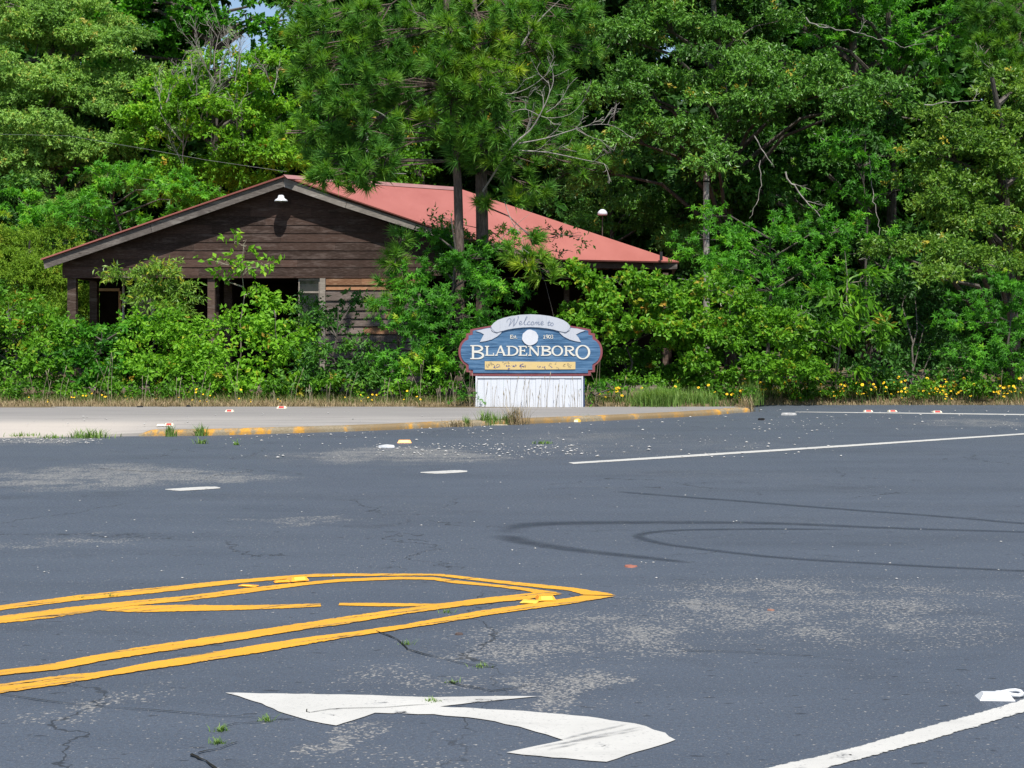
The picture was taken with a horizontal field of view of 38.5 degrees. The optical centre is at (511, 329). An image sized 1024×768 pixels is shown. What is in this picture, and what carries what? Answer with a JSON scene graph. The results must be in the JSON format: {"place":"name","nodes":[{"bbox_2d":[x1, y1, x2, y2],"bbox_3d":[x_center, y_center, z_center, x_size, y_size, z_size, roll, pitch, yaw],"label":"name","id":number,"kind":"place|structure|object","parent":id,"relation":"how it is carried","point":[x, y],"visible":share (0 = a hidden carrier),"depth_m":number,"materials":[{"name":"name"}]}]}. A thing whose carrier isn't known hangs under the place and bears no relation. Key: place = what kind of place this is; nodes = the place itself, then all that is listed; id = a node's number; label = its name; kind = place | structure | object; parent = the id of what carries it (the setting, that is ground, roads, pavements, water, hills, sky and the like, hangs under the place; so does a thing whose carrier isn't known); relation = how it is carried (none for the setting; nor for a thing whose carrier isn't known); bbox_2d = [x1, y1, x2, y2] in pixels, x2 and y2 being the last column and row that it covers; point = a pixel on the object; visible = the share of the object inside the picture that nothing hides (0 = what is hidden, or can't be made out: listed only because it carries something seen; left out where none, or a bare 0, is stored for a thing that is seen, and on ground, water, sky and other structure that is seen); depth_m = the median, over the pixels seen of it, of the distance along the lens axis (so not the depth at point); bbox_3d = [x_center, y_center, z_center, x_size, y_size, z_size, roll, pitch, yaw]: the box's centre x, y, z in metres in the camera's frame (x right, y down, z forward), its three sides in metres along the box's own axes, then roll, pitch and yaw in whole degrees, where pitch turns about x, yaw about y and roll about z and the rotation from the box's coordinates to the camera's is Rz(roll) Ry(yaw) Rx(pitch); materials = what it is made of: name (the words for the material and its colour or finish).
{"place":"outdoors","nodes":[
{"label":"outdoors","id":0,"kind":"place"},
{"bbox_2d":[0,406,748,437],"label":"pavement","id":1,"kind":"structure","parent":0,"point":[45,421],"depth_m":25.61,"materials":[{"name":"concrete"}]},
{"bbox_2d":[3,432,39,436],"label":"grass tuft","id":2,"kind":"object","parent":1,"relation":"on","point":[20,434],"visible":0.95,"depth_m":21.83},
{"bbox_2d":[492,385,499,407],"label":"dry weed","id":3,"kind":"object","parent":1,"relation":"on","point":[494,396],"visible":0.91,"depth_m":28.42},
{"bbox_2d":[2,408,1016,579],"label":"gravel","id":4,"kind":"structure","parent":0,"point":[475,451],"depth_m":20.13,"materials":[{"name":"gravel"}]},
{"bbox_2d":[0,405,1023,767],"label":"road","id":5,"kind":"structure","parent":0,"point":[934,641],"depth_m":9.22,"materials":[{"name":"asphalt"}]},
{"bbox_2d":[37,433,66,438],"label":"grass tuft","id":6,"kind":"object","parent":5,"relation":"on","point":[56,436],"visible":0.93,"depth_m":21.64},
{"bbox_2d":[53,426,126,438],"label":"grass tuft","id":7,"kind":"object","parent":5,"relation":"on","point":[93,434],"visible":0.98,"depth_m":21.66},
{"bbox_2d":[3,694,288,718],"bbox_3d":[-1.570,1.593,6.189,1.410,0.001,0.055,0,0,17],"label":"road crack","id":8,"kind":"object","parent":5,"relation":"on","point":[138,708],"visible":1,"depth_m":6.17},
{"bbox_2d":[165,424,178,436],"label":"grass tuft","id":9,"kind":"object","parent":5,"relation":"on","point":[169,432],"visible":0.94,"depth_m":21.96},
{"bbox_2d":[165,487,219,490],"bbox_3d":[-3.197,1.596,14.743,0.533,0.001,0.286,0,0,-37],"label":"white line","id":10,"kind":"object","parent":5,"relation":"on","point":[190,488],"visible":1,"depth_m":14.75,"materials":[{"name":"paint"}]},
{"bbox_2d":[191,439,207,443],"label":"crack weed","id":11,"kind":"object","parent":5,"relation":"on","point":[202,442],"visible":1,"depth_m":20.60,"materials":[{"name":"green plant"}]},
{"bbox_2d":[192,423,208,435],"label":"grass tuft","id":12,"kind":"object","parent":5,"relation":"on","point":[200,432],"visible":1,"depth_m":22.09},
{"bbox_2d":[190,753,216,767],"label":"road crack","id":13,"kind":"object","parent":5,"relation":"on","point":[208,762],"visible":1,"depth_m":5.44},
{"bbox_2d":[101,603,320,611],"bbox_3d":[-1.726,1.596,8.435,1.250,0.001,0.223,0,0,-6],"label":"yellow line","id":14,"kind":"object","parent":5,"relation":"on","point":[155,608],"visible":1,"depth_m":8.43,"materials":[{"name":"paint"}]},
{"bbox_2d":[207,723,230,731],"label":"crack weed","id":15,"kind":"object","parent":5,"relation":"on","point":[221,728],"visible":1,"depth_m":5.85,"materials":[{"name":"green plant"}]},
{"bbox_2d":[208,737,231,744],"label":"crack weed","id":16,"kind":"object","parent":5,"relation":"on","point":[218,741],"visible":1,"depth_m":5.67,"materials":[{"name":"green plant"}]},
{"bbox_2d":[239,584,258,586],"bbox_3d":[-1.641,1.590,9.139,0.120,0.007,0.060,0,0,17],"label":"road marker","id":17,"kind":"object","parent":5,"relation":"on","point":[248,585],"visible":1,"depth_m":9.12,"materials":[{"name":"yellow plastic"}]},
{"bbox_2d":[257,713,280,721],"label":"crack weed","id":18,"kind":"object","parent":5,"relation":"on","point":[267,719],"visible":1,"depth_m":6.00,"materials":[{"name":"green plant"}]},
{"bbox_2d":[0,593,556,674],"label":"yellow line","id":19,"kind":"object","parent":5,"relation":"on","point":[190,643],"visible":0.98,"depth_m":7.68,"materials":[{"name":"paint"}]},
{"bbox_2d":[0,577,556,622],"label":"yellow line","id":20,"kind":"object","parent":5,"relation":"on","point":[43,614],"visible":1,"depth_m":8.75,"materials":[{"name":"paint"}]},
{"bbox_2d":[274,579,289,582],"bbox_3d":[-1.456,1.589,9.287,0.100,0.011,0.060,0,0,-17],"label":"road marker","id":21,"kind":"object","parent":5,"relation":"on","point":[280,581],"visible":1,"depth_m":9.27,"materials":[{"name":"yellow plastic"}]},
{"bbox_2d":[287,575,308,581],"bbox_3d":[-1.364,1.581,9.339,0.120,0.023,0.100,0,0,-29],"label":"road marker","id":22,"kind":"object","parent":5,"relation":"on","point":[297,578],"visible":1,"depth_m":9.31,"materials":[{"name":"yellow plastic"}]},
{"bbox_2d":[0,573,611,609],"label":"yellow line","id":23,"kind":"object","parent":5,"relation":"on","point":[173,588],"visible":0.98,"depth_m":9.09,"materials":[{"name":"paint"}]},
{"bbox_2d":[0,595,612,692],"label":"yellow line","id":24,"kind":"object","parent":5,"relation":"on","point":[68,678],"visible":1,"depth_m":7.34,"materials":[{"name":"paint"}]},
{"bbox_2d":[339,603,429,605],"bbox_3d":[-0.719,1.596,8.525,0.584,0.001,0.118,0,0,0],"label":"yellow line","id":25,"kind":"object","parent":5,"relation":"on","point":[382,604],"visible":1,"depth_m":8.53,"materials":[{"name":"paint"}]},
{"bbox_2d":[379,444,394,447],"bbox_3d":[-1.707,1.581,19.999,0.229,0.039,0.173,0,0,0],"label":"paper scrap","id":26,"kind":"object","parent":5,"relation":"on","point":[387,446],"visible":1,"depth_m":19.93,"materials":[{"name":"white paper"}]},
{"bbox_2d":[397,440,411,442],"bbox_3d":[-1.523,1.580,20.785,0.200,0.040,0.120,0,0,-3],"label":"road marker","id":27,"kind":"object","parent":5,"relation":"on","point":[404,441],"visible":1,"depth_m":20.74,"materials":[{"name":"yellow plastic"}]},
{"bbox_2d":[376,630,493,666],"bbox_3d":[-0.446,1.593,7.323,0.118,0.001,1.050,0,0,-37],"label":"road crack","id":28,"kind":"object","parent":5,"relation":"on","point":[424,653],"visible":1,"depth_m":7.26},
{"bbox_2d":[421,470,466,473],"bbox_3d":[-0.744,1.596,16.468,0.570,0.001,0.309,0,0,-33],"label":"white line","id":29,"kind":"object","parent":5,"relation":"on","point":[448,471],"visible":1,"depth_m":16.52,"materials":[{"name":"paint"}]},
{"bbox_2d":[139,407,749,435],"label":"kerb","id":30,"kind":"structure","parent":5,"relation":"on","point":[299,429],"depth_m":23.75,"materials":[{"name":"yellow paint"}]},
{"bbox_2d":[229,693,674,761],"bbox_3d":[-0.271,1.596,6.161,2.021,0.001,0.841,0,0,29],"label":"turn arrow","id":31,"kind":"object","parent":5,"relation":"on","point":[584,737],"visible":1,"depth_m":6.04,"materials":[{"name":"white paint"}]},
{"bbox_2d":[434,418,481,426],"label":"dry tuft","id":32,"kind":"object","parent":5,"relation":"on","point":[457,425],"visible":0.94,"depth_m":24.16,"materials":[{"name":"beige plant"}]},
{"bbox_2d":[462,415,470,425],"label":"grass tuft","id":33,"kind":"object","parent":5,"relation":"on","point":[466,420],"visible":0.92,"depth_m":24.31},
{"bbox_2d":[474,409,495,425],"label":"grass tuft","id":34,"kind":"object","parent":5,"relation":"on","point":[487,414],"visible":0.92,"depth_m":24.55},
{"bbox_2d":[486,411,505,424],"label":"grass tuft","id":35,"kind":"object","parent":5,"relation":"on","point":[495,418],"visible":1,"depth_m":24.64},
{"bbox_2d":[502,414,511,424],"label":"grass tuft","id":36,"kind":"object","parent":5,"relation":"on","point":[506,418],"visible":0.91,"depth_m":24.71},
{"bbox_2d":[498,402,536,424],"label":"dry tuft","id":37,"kind":"object","parent":5,"relation":"on","point":[517,418],"visible":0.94,"depth_m":24.71,"materials":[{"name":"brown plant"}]},
{"bbox_2d":[520,599,537,603],"bbox_3d":[0.104,1.589,8.605,0.100,0.008,0.120,0,0,11],"label":"road marker","id":38,"kind":"object","parent":5,"relation":"on","point":[529,601],"visible":1,"depth_m":8.57,"materials":[{"name":"yellow plastic"}]},
{"bbox_2d":[532,440,552,443],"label":"crack weed","id":39,"kind":"object","parent":5,"relation":"on","point":[543,442],"visible":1,"depth_m":20.59,"materials":[{"name":"green plant"}]},
{"bbox_2d":[535,594,555,600],"bbox_3d":[0.198,1.581,8.676,0.110,0.023,0.120,0,0,-9],"label":"road marker","id":40,"kind":"object","parent":5,"relation":"on","point":[547,597],"visible":1,"depth_m":8.64,"materials":[{"name":"yellow plastic"}]},
{"bbox_2d":[511,537,671,560],"bbox_3d":[0.500,1.597,10.692,0.442,0.001,2.010,0,0,-40],"label":"tyre mark","id":41,"kind":"object","parent":5,"relation":"on","point":[579,549],"visible":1,"depth_m":10.66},
{"bbox_2d":[577,376,629,405],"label":"fern weed","id":42,"kind":"object","parent":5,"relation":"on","point":[600,387],"visible":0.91,"depth_m":28.87,"materials":[{"name":"green plant"}]},
{"bbox_2d":[735,392,759,411],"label":"dry tuft","id":43,"kind":"object","parent":5,"relation":"on","point":[745,402],"visible":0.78,"depth_m":28.64,"materials":[{"name":"beige plant"}]},
{"bbox_2d":[517,521,1021,531],"bbox_3d":[2.275,1.597,11.856,5.029,0.001,0.867,0,0,2],"label":"tyre mark","id":44,"kind":"object","parent":5,"relation":"on","point":[751,522],"visible":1,"depth_m":12.03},
{"bbox_2d":[569,433,1023,463],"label":"white line","id":45,"kind":"object","parent":5,"relation":"on","point":[786,449],"visible":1,"depth_m":19.56,"materials":[{"name":"paint"}]},
{"bbox_2d":[640,528,955,567],"bbox_3d":[2.401,1.596,10.509,1.890,0.001,3.335,0,0,-30],"label":"tyre mark","id":46,"kind":"object","parent":5,"relation":"on","point":[773,556],"visible":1,"depth_m":10.66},
{"bbox_2d":[630,492,1023,523],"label":"tyre mark","id":47,"kind":"object","parent":5,"relation":"on","point":[860,510],"visible":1,"depth_m":12.89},
{"bbox_2d":[769,699,1023,767],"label":"white line","id":48,"kind":"object","parent":5,"relation":"on","point":[915,736],"visible":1,"depth_m":5.73,"materials":[{"name":"paint"}]},
{"bbox_2d":[829,412,1023,414],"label":"white line","id":49,"kind":"object","parent":5,"relation":"on","point":[926,413],"visible":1,"depth_m":27.96,"materials":[{"name":"paint"}]},
{"bbox_2d":[975,688,1023,700],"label":"road marker","id":50,"kind":"object","parent":5,"relation":"on","point":[1003,695],"visible":1,"depth_m":6.35,"materials":[{"name":"white plastic"}]},
{"bbox_2d":[0,391,1023,406],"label":"dry grass","id":51,"kind":"structure","parent":0,"point":[233,403],"depth_m":29.39,"materials":[{"name":"plant"}]},
{"bbox_2d":[0,353,1023,407],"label":"verge","id":52,"kind":"structure","parent":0,"point":[606,395],"depth_m":35.41,"materials":[{"name":"plant"}]},
{"bbox_2d":[0,211,99,384],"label":"cypress bush","id":53,"kind":"object","parent":52,"relation":"on","point":[27,266],"visible":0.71,"depth_m":38.81,"materials":[{"name":"green plant"}]},
{"bbox_2d":[0,284,102,391],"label":"kudzu shrub","id":54,"kind":"object","parent":52,"relation":"on","point":[32,365],"visible":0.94,"depth_m":31.48,"materials":[{"name":"green plant"}]},
{"bbox_2d":[0,169,113,377],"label":"wild plum thicket","id":55,"kind":"object","parent":52,"relation":"on","point":[21,183],"visible":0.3,"depth_m":45.00,"materials":[{"name":"green plant"}]},
{"bbox_2d":[31,265,99,341],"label":"privet bush","id":56,"kind":"object","parent":52,"relation":"on","point":[84,301],"visible":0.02,"depth_m":45.73,"materials":[{"name":"green plant"}]},
{"bbox_2d":[0,0,175,373],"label":"oak tree","id":57,"kind":"object","parent":52,"relation":"on","point":[46,25],"visible":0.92,"depth_m":47.68,"materials":[{"name":"green plant"}]},
{"bbox_2d":[37,309,165,400],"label":"elder shrub","id":58,"kind":"object","parent":52,"relation":"on","point":[90,355],"visible":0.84,"depth_m":31.21,"materials":[{"name":"green plant"}]},
{"bbox_2d":[96,352,112,398],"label":"dry weed","id":59,"kind":"object","parent":52,"relation":"on","point":[108,378],"visible":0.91,"depth_m":29.38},
{"bbox_2d":[0,155,225,243],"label":"maple sapling","id":60,"kind":"object","parent":52,"relation":"on","point":[103,211],"visible":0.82,"depth_m":41.17,"materials":[{"name":"green plant"}]},
{"bbox_2d":[92,255,211,377],"bbox_3d":[-8.087,-0.049,32.814,2.715,3.311,1.883,0,0,0],"label":"sumac shrub","id":61,"kind":"object","parent":52,"relation":"on","point":[152,271],"visible":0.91,"depth_m":32.66,"materials":[{"name":"green plant"}]},
{"bbox_2d":[176,377,185,399],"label":"dry weed","id":62,"kind":"object","parent":52,"relation":"on","point":[179,389],"visible":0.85,"depth_m":29.80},
{"bbox_2d":[102,299,267,396],"bbox_3d":[-6.918,0.466,31.245,3.440,2.283,2.496,0,0,0],"label":"bramble shrub","id":63,"kind":"object","parent":52,"relation":"on","point":[193,358],"visible":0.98,"depth_m":31.11,"materials":[{"name":"green plant"}]},
{"bbox_2d":[67,0,332,197],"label":"maple tree","id":64,"kind":"object","parent":52,"relation":"on","point":[167,29],"visible":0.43,"depth_m":55.55,"materials":[{"name":"green plant"}]},
{"bbox_2d":[106,2,318,207],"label":"hickory tree","id":65,"kind":"object","parent":52,"relation":"on","point":[189,119],"visible":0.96,"depth_m":45.20,"materials":[{"name":"green plant"}]},
{"bbox_2d":[193,228,284,374],"bbox_3d":[-5.965,-0.327,32.277,1.889,3.857,1.127,0,0,15],"label":"thin sapling","id":66,"kind":"object","parent":52,"relation":"on","point":[240,270],"visible":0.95,"depth_m":32.20,"materials":[{"name":"green plant"}]},
{"bbox_2d":[222,289,336,397],"bbox_3d":[-4.899,0.416,31.345,2.508,2.599,2.451,0,0,0],"label":"pokeweed shrub","id":67,"kind":"object","parent":52,"relation":"on","point":[260,324],"visible":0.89,"depth_m":31.24,"materials":[{"name":"green plant"}]},
{"bbox_2d":[306,384,312,403],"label":"dry weed","id":68,"kind":"object","parent":52,"relation":"on","point":[309,393],"visible":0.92,"depth_m":29.15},
{"bbox_2d":[273,286,399,397],"bbox_3d":[-3.760,0.330,31.917,2.982,2.596,3.771,0,0,0],"label":"holly shrub","id":69,"kind":"object","parent":52,"relation":"on","point":[311,362],"visible":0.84,"depth_m":31.14,"materials":[{"name":"green plant"}]},
{"bbox_2d":[41,175,684,391],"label":"wooden house","id":70,"kind":"structure","parent":52,"relation":"on","point":[332,242],"depth_m":35.98,"materials":[{"name":"brown wood"}]},
{"bbox_2d":[122,278,154,319],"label":"window","id":71,"kind":"structure","parent":70,"relation":"in","point":[124,310],"depth_m":40.37,"materials":[{"name":"glass"}]},
{"bbox_2d":[9,134,285,171],"bbox_3d":[-11.911,-5.044,40.163,15.109,2.321,0.272,0,0,32],"label":"overhead wire","id":72,"kind":"object","parent":70,"relation":"attached to","point":[143,148],"visible":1,"depth_m":38.88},
{"bbox_2d":[274,194,287,201],"bbox_3d":[-5.638,-3.207,35.731,0.324,0.218,0.398,0,0,-33],"label":"wall lamp","id":73,"kind":"object","parent":70,"relation":"attached to","point":[280,198],"visible":1,"depth_m":35.63,"materials":[{"name":"white ceramic"}]},
{"bbox_2d":[298,278,319,380],"bbox_3d":[-4.978,0.139,36.050,0.525,2.803,0.060,0,0,0],"label":"door","id":74,"kind":"structure","parent":70,"relation":"in","point":[311,286],"depth_m":36.04,"materials":[{"name":"grey wood"}]},
{"bbox_2d":[270,0,477,398],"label":"pine tree","id":75,"kind":"object","parent":52,"relation":"on","point":[354,163],"visible":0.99,"depth_m":31.24,"materials":[{"name":"green plant"}]},
{"bbox_2d":[363,222,419,397],"bbox_3d":[-2.582,-0.402,31.921,1.537,4.003,1.119,0,0,-35],"label":"pine sapling","id":76,"kind":"object","parent":52,"relation":"on","point":[397,250],"visible":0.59,"depth_m":32.00,"materials":[{"name":"green plant"}]},
{"bbox_2d":[262,2,570,184],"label":"black gum","id":77,"kind":"object","parent":52,"relation":"on","point":[419,147],"visible":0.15,"depth_m":50.51,"materials":[{"name":"green plant"}]},
{"bbox_2d":[361,213,537,397],"bbox_3d":[-1.225,-0.494,31.692,4.037,4.199,3.890,0,0,0],"label":"vine covered gum","id":78,"kind":"object","parent":52,"relation":"on","point":[439,362],"visible":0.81,"depth_m":31.05,"materials":[{"name":"green plant"}]},
{"bbox_2d":[447,376,485,405],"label":"creeping weed","id":79,"kind":"object","parent":52,"relation":"on","point":[463,395],"visible":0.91,"depth_m":28.78,"materials":[{"name":"green plant"}]},
{"bbox_2d":[414,201,596,316],"bbox_3d":[-0.171,-0.702,35.176,4.600,4.611,1.111,0,0,-19],"label":"tree","id":80,"kind":"object","parent":52,"relation":"on","point":[553,233],"visible":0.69,"depth_m":35.59,"materials":[{"name":"green plant"}]},
{"bbox_2d":[0,0,1023,368],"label":"wood","id":81,"kind":"object","parent":52,"relation":"on","point":[960,70],"visible":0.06,"depth_m":58.35,"materials":[{"name":"green plant"}]},
{"bbox_2d":[385,0,638,391],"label":"pine tree","id":82,"kind":"object","parent":52,"relation":"on","point":[475,149],"visible":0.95,"depth_m":31.64,"materials":[{"name":"green plant"}]},
{"bbox_2d":[0,366,1023,403],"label":"undergrowth","id":83,"kind":"object","parent":52,"relation":"on","point":[980,387],"visible":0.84,"depth_m":30.67,"materials":[{"name":"green plant"}]},
{"bbox_2d":[0,385,1023,405],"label":"green grass","id":84,"kind":"structure","parent":52,"relation":"on","point":[221,398],"depth_m":30.17,"materials":[{"name":"plant"}]},
{"bbox_2d":[458,314,602,406],"bbox_3d":[0.361,0.622,28.701,2.813,1.846,0.239,0,0,0],"label":"welcome sign","id":85,"kind":"object","parent":52,"relation":"on","point":[534,348],"visible":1,"depth_m":28.61,"materials":[{"name":"blue paint"}]},
{"bbox_2d":[598,209,606,341],"bbox_3d":[2.422,-0.815,39.300,0.270,4.829,0.263,0,0,0],"label":"street lamp","id":86,"kind":"object","parent":52,"relation":"on","point":[602,212],"visible":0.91,"depth_m":39.25,"materials":[{"name":"white metal"}]},
{"bbox_2d":[485,94,756,272],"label":"wax myrtle","id":87,"kind":"object","parent":52,"relation":"on","point":[629,203],"visible":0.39,"depth_m":43.99,"materials":[{"name":"green plant"}]},
{"bbox_2d":[554,256,717,394],"bbox_3d":[2.662,0.006,31.797,3.515,3.193,3.383,0,0,0],"label":"viburnum shrub","id":88,"kind":"object","parent":52,"relation":"on","point":[605,298],"visible":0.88,"depth_m":31.05,"materials":[{"name":"green plant"}]},
{"bbox_2d":[616,383,701,407],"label":"grass clump","id":89,"kind":"object","parent":52,"relation":"on","point":[656,397],"visible":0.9,"depth_m":28.80,"materials":[{"name":"plant"}]},
{"bbox_2d":[669,386,736,406],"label":"grass clump","id":90,"kind":"object","parent":52,"relation":"on","point":[712,400],"visible":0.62,"depth_m":29.12,"materials":[{"name":"plant"}]},
{"bbox_2d":[703,171,708,387],"bbox_3d":[5.121,-1.343,38.700,0.177,5.885,0.177,0,0,0],"label":"utility pole","id":91,"kind":"object","parent":52,"relation":"on","point":[706,197],"visible":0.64,"depth_m":38.63,"materials":[{"name":"brown wood"}]},
{"bbox_2d":[655,268,836,393],"bbox_3d":[4.925,0.131,31.365,3.852,2.955,2.592,0,0,0],"label":"privet shrub","id":92,"kind":"object","parent":52,"relation":"on","point":[801,368],"visible":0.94,"depth_m":30.91,"materials":[{"name":"green plant"}]},
{"bbox_2d":[728,377,765,404],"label":"grass clump","id":93,"kind":"object","parent":52,"relation":"on","point":[755,396],"visible":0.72,"depth_m":30.39,"materials":[{"name":"plant"}]},
{"bbox_2d":[560,0,979,376],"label":"water oak","id":94,"kind":"object","parent":52,"relation":"on","point":[698,133],"visible":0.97,"depth_m":39.77,"materials":[{"name":"green plant"}]},
{"bbox_2d":[664,199,913,388],"bbox_3d":[6.638,-0.816,34.413,5.794,4.840,4.970,0,0,0],"label":"sweetgum bush","id":95,"kind":"object","parent":52,"relation":"on","point":[738,240],"visible":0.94,"depth_m":33.85,"materials":[{"name":"green plant"}]},
{"bbox_2d":[619,0,1023,379],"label":"tupelo tree","id":96,"kind":"object","parent":52,"relation":"on","point":[801,156],"visible":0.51,"depth_m":42.94,"materials":[{"name":"green plant"}]},
{"bbox_2d":[672,220,1023,384],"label":"gallberry thicket","id":97,"kind":"object","parent":52,"relation":"on","point":[846,361],"visible":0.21,"depth_m":39.90,"materials":[{"name":"green plant"}]},
{"bbox_2d":[786,255,913,388],"bbox_3d":[7.162,-0.050,31.795,2.705,3.303,2.313,0,0,32],"label":"long leaved sapling","id":98,"kind":"object","parent":52,"relation":"on","point":[875,325],"visible":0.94,"depth_m":31.50,"materials":[{"name":"green plant"}]},
{"bbox_2d":[797,119,925,384],"bbox_3d":[9.308,-1.982,38.545,3.444,7.176,1.996,0,0,0],"label":"sweetgum sapling","id":99,"kind":"object","parent":52,"relation":"on","point":[836,151],"visible":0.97,"depth_m":38.44,"materials":[{"name":"green plant"}]},
{"bbox_2d":[771,0,990,379],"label":"sweetgum tree","id":100,"kind":"object","parent":52,"relation":"on","point":[919,50],"visible":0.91,"depth_m":42.27,"materials":[{"name":"green plant"}]},
{"bbox_2d":[840,275,983,395],"bbox_3d":[9.364,0.117,34.331,3.683,3.010,5.663,0,0,0],"label":"shade shrub","id":101,"kind":"object","parent":52,"relation":"on","point":[919,299],"visible":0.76,"depth_m":34.71,"materials":[{"name":"green plant"}]},
{"bbox_2d":[854,60,1023,383],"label":"laurel oak","id":102,"kind":"object","parent":52,"relation":"on","point":[984,131],"visible":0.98,"depth_m":37.16,"materials":[{"name":"green plant"}]},
{"bbox_2d":[930,266,1023,393],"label":"gum shrub","id":103,"kind":"object","parent":52,"relation":"on","point":[1013,286],"visible":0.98,"depth_m":32.34,"materials":[{"name":"green plant"}]},
{"bbox_2d":[953,0,1023,103],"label":"pine tree","id":104,"kind":"object","parent":52,"relation":"on","point":[997,11],"visible":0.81,"depth_m":40.26,"materials":[{"name":"green plant"}]},
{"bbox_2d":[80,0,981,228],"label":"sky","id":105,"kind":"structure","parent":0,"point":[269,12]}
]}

